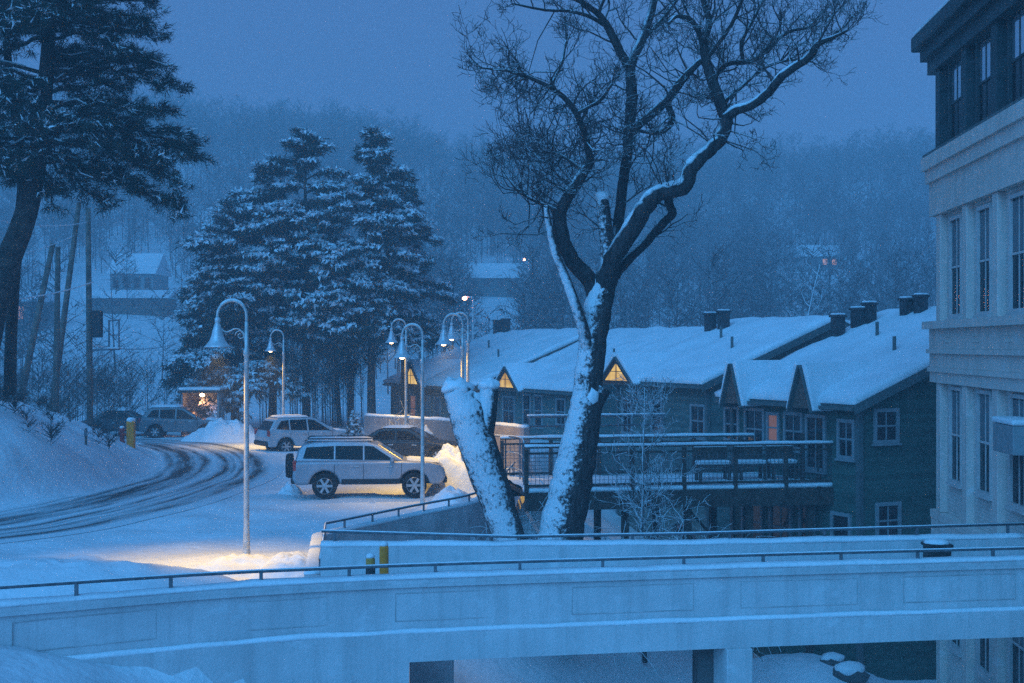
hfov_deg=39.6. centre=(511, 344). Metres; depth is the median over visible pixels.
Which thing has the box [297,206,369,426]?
pine tree
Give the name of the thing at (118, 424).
parked car
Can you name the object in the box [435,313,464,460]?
street lamp
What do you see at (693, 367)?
townhouse
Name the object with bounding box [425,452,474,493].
snow pile
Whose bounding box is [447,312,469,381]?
street lamp
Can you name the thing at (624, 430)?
window
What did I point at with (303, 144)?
pine tree
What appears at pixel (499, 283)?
window
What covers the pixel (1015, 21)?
window
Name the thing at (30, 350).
utility pole
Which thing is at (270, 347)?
street lamp
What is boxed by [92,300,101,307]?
window
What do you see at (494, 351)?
townhouse
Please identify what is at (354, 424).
spruce
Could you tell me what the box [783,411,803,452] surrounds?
window
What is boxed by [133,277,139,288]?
window
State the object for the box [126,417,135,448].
marker post
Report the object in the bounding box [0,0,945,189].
sky
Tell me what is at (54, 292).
overhead wire
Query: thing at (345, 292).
pine tree
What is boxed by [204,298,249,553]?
street lamp
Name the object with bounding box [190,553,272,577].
snow pile
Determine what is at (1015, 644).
window
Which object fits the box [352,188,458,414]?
pine tree
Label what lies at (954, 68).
window
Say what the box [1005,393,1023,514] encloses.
window
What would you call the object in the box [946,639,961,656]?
window
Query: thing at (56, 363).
utility pole
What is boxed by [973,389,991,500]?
window
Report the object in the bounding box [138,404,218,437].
parked crossover
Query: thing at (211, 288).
pine tree
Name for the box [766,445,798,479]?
bench
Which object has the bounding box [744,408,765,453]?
window
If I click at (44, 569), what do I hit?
snow pile
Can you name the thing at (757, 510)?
window
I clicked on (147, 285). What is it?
window
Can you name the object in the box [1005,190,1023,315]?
window
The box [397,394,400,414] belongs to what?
window
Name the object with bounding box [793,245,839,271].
house
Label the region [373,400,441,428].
shrub
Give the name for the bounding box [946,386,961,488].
window
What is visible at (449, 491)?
snow pile
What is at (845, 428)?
window
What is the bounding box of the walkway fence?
[527,413,665,459]
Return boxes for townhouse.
[382,318,578,421]
[495,326,703,474]
[603,309,849,539]
[714,293,935,679]
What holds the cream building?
on the ground
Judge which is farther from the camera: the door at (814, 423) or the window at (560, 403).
the window at (560, 403)
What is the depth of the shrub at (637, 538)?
37.78 m
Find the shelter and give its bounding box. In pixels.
[177,387,227,435]
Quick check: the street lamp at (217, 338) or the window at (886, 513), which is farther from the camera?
the window at (886, 513)
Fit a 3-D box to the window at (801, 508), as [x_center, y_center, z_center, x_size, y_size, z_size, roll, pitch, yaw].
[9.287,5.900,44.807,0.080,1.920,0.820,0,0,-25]
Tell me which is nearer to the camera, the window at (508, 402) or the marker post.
the marker post
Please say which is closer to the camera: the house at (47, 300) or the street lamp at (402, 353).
the street lamp at (402, 353)
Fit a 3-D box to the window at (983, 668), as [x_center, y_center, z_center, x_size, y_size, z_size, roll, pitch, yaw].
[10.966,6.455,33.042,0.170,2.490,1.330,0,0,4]
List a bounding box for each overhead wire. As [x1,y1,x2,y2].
[0,220,86,225]
[19,281,92,299]
[25,235,74,252]
[93,342,179,349]
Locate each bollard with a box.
[366,553,374,573]
[379,541,388,573]
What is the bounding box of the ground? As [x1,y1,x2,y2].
[0,135,935,682]
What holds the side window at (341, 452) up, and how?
in the parked off roader
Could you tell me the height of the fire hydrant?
0.685 m
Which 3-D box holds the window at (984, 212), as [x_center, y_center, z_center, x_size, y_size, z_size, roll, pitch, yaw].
[10.966,-1.940,33.042,0.170,2.620,1.330,0,0,4]
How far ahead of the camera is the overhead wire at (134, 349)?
82.86 m
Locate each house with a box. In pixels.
[4,291,60,331]
[106,253,171,289]
[465,263,522,296]
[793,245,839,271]
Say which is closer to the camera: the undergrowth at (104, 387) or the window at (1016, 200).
the window at (1016, 200)
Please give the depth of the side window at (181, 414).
76.21 m
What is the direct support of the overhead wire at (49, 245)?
attached to the utility pole at (64, 314)
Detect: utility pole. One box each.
[17,242,54,401]
[49,203,80,411]
[52,247,60,412]
[86,208,120,426]
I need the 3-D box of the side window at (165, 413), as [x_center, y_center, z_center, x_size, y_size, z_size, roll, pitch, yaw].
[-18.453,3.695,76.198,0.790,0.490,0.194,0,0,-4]
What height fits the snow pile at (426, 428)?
1.701 m
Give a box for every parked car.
[81,407,157,435]
[370,425,457,457]
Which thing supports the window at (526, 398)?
in the townhouse at (544, 385)
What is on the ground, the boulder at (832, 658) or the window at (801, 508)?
the boulder at (832, 658)
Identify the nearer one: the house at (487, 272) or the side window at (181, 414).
the side window at (181, 414)
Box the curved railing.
[495,435,524,484]
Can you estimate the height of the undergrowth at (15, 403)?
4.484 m
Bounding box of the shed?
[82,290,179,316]
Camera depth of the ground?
44.81 m
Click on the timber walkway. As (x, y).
(750, 490)
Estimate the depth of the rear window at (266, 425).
64.98 m
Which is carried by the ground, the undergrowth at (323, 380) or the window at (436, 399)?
the undergrowth at (323, 380)
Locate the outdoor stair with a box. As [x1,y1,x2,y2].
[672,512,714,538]
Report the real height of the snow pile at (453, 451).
1.228 m
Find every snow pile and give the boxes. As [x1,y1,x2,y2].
[0,554,237,598]
[181,417,254,442]
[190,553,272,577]
[249,551,307,578]
[278,481,303,494]
[424,425,433,456]
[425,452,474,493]
[427,485,470,508]
[434,443,459,457]
[516,496,541,534]
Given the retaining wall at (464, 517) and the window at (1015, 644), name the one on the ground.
the retaining wall at (464, 517)
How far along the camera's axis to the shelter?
79.05 m
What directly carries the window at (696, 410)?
in the townhouse at (693, 367)
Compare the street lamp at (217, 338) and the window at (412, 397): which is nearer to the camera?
the street lamp at (217, 338)
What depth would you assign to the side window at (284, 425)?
64.64 m
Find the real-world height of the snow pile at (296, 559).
0.631 m
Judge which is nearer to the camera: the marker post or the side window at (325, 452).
the side window at (325, 452)
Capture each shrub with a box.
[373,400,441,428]
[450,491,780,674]
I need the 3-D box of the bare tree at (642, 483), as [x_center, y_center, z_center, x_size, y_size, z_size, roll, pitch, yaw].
[3.719,4.661,38.336,3.635,7.889,3.202,0,0,36]
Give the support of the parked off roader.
on the ground
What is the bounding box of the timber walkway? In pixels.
[500,433,833,653]
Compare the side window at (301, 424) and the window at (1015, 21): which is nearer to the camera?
the window at (1015, 21)
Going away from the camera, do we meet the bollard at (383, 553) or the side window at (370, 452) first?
the bollard at (383, 553)
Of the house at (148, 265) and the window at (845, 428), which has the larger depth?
the house at (148, 265)
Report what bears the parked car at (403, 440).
on the ground
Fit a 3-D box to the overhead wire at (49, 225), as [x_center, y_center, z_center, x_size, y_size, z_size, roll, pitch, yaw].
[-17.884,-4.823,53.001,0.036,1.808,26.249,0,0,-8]
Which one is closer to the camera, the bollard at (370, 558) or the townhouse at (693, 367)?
the bollard at (370, 558)
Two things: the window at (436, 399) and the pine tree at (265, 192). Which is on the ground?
the pine tree at (265, 192)
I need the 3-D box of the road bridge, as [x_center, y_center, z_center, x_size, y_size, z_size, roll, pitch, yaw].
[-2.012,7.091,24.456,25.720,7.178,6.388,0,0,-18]
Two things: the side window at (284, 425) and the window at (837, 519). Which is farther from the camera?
the side window at (284, 425)
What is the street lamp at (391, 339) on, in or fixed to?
on the ground
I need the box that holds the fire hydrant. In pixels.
[118,426,125,442]
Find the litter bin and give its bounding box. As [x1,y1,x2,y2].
[921,538,953,556]
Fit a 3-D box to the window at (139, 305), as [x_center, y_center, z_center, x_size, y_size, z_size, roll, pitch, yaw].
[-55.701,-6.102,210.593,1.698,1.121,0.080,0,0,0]
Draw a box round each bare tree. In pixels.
[441,0,886,540]
[593,372,710,662]
[779,246,841,316]
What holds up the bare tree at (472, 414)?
on the ground
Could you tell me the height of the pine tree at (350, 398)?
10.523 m
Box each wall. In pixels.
[304,462,514,576]
[364,413,529,475]
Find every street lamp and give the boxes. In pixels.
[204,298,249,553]
[265,329,284,414]
[385,318,407,424]
[393,323,424,502]
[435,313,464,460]
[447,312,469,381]
[462,296,473,340]
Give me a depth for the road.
45.55 m
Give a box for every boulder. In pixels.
[820,652,844,665]
[833,661,869,682]
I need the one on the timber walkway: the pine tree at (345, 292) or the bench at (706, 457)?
the bench at (706, 457)
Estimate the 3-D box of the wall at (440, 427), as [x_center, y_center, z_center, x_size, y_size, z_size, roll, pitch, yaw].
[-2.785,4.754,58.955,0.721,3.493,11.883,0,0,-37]
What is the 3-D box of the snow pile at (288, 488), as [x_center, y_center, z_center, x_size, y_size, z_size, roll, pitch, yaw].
[-7.148,4.676,46.000,1.000,0.548,1.200,0,0,0]
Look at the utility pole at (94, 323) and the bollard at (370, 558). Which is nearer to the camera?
the bollard at (370, 558)
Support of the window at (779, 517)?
in the townhouse at (860, 391)
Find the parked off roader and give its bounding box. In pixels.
[285,435,446,498]
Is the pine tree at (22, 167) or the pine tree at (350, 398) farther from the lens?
the pine tree at (350, 398)
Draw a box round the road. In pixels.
[0,438,282,543]
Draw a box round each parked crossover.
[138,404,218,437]
[254,414,355,451]
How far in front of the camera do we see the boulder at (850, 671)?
39.15 m
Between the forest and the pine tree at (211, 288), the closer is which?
the pine tree at (211, 288)
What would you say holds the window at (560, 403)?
in the townhouse at (544, 385)
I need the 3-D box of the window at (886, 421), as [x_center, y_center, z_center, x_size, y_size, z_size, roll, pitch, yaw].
[11.298,2.470,42.878,1.060,1.120,0.136,0,0,-25]
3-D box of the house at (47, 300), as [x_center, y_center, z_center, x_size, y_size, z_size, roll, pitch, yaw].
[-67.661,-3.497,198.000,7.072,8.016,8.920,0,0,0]
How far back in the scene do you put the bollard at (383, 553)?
26.13 m
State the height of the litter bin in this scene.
1.151 m
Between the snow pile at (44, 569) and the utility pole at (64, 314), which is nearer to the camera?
the snow pile at (44, 569)
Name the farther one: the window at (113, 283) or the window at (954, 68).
the window at (113, 283)
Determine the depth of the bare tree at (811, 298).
94.64 m
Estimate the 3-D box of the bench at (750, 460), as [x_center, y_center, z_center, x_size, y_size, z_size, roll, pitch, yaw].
[7.514,3.680,44.807,0.950,1.120,0.560,0,0,-11]
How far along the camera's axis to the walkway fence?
55.11 m
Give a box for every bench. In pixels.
[693,446,731,480]
[737,446,767,479]
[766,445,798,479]
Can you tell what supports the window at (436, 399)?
in the townhouse at (494, 351)
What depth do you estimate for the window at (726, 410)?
48.77 m
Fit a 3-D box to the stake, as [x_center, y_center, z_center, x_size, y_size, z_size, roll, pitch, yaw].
[-14.977,3.350,49.992,0.120,0.850,0.065,0,0,0]
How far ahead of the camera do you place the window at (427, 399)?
87.07 m
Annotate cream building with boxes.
[911,0,1023,682]
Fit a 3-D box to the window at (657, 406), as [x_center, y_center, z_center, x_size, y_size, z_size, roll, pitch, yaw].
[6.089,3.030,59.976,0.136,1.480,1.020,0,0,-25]
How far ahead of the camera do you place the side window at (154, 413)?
76.13 m
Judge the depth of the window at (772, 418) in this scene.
46.45 m
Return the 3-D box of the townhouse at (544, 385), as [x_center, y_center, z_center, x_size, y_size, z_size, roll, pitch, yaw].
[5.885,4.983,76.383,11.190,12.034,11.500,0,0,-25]
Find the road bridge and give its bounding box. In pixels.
[0,522,1023,682]
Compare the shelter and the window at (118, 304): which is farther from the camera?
the window at (118, 304)
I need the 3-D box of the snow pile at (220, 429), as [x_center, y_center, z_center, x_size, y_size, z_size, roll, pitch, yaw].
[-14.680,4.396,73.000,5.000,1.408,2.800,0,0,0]
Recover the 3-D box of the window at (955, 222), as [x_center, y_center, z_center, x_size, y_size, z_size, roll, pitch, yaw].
[11.144,-1.940,35.742,0.170,2.620,1.330,0,0,4]
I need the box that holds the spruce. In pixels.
[343,409,363,434]
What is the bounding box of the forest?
[0,83,935,395]
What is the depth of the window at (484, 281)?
247.69 m
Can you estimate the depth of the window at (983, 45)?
33.30 m
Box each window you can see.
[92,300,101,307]
[110,300,121,307]
[112,277,118,288]
[130,300,141,307]
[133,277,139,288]
[144,277,150,288]
[147,410,158,417]
[150,300,161,307]
[160,409,174,418]
[176,409,193,418]
[258,420,273,430]
[277,420,288,429]
[290,419,306,429]
[303,446,333,458]
[308,419,328,429]
[335,446,362,459]
[364,446,389,459]
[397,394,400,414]
[409,394,416,415]
[424,395,430,416]
[433,396,440,416]
[483,280,490,286]
[496,280,503,286]
[502,395,515,422]
[522,393,531,424]
[532,394,543,428]
[555,398,565,427]
[621,397,632,433]
[649,399,662,433]
[688,403,704,440]
[723,407,739,439]
[741,506,762,537]
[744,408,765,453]
[766,412,779,440]
[768,505,791,537]
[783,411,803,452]
[798,505,815,536]
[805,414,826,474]
[830,511,851,535]
[834,418,855,462]
[872,408,901,445]
[875,501,901,534]
[946,213,961,319]
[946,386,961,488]
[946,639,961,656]
[948,55,960,139]
[973,202,991,317]
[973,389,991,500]
[973,638,991,682]
[975,30,990,123]
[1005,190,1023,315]
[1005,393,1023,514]
[1007,3,1023,104]
[1008,637,1023,682]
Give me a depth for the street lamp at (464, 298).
119.93 m
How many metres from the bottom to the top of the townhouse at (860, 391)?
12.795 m
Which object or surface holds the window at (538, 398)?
in the townhouse at (544, 385)
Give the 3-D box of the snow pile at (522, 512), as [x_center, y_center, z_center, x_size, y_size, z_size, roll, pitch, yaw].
[0.900,5.194,46.500,2.000,1.713,4.000,0,0,0]
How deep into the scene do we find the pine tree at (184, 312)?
87.70 m
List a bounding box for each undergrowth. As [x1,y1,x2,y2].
[0,320,230,438]
[0,381,122,451]
[241,270,395,427]
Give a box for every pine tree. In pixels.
[0,0,220,394]
[159,195,313,421]
[169,261,239,403]
[178,154,336,417]
[223,127,378,416]
[289,124,427,413]
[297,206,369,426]
[310,313,376,423]
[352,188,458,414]
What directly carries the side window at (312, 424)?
in the parked crossover at (285, 433)
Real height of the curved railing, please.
1.525 m
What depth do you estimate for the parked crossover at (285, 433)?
64.90 m
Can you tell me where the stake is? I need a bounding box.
[84,428,87,444]

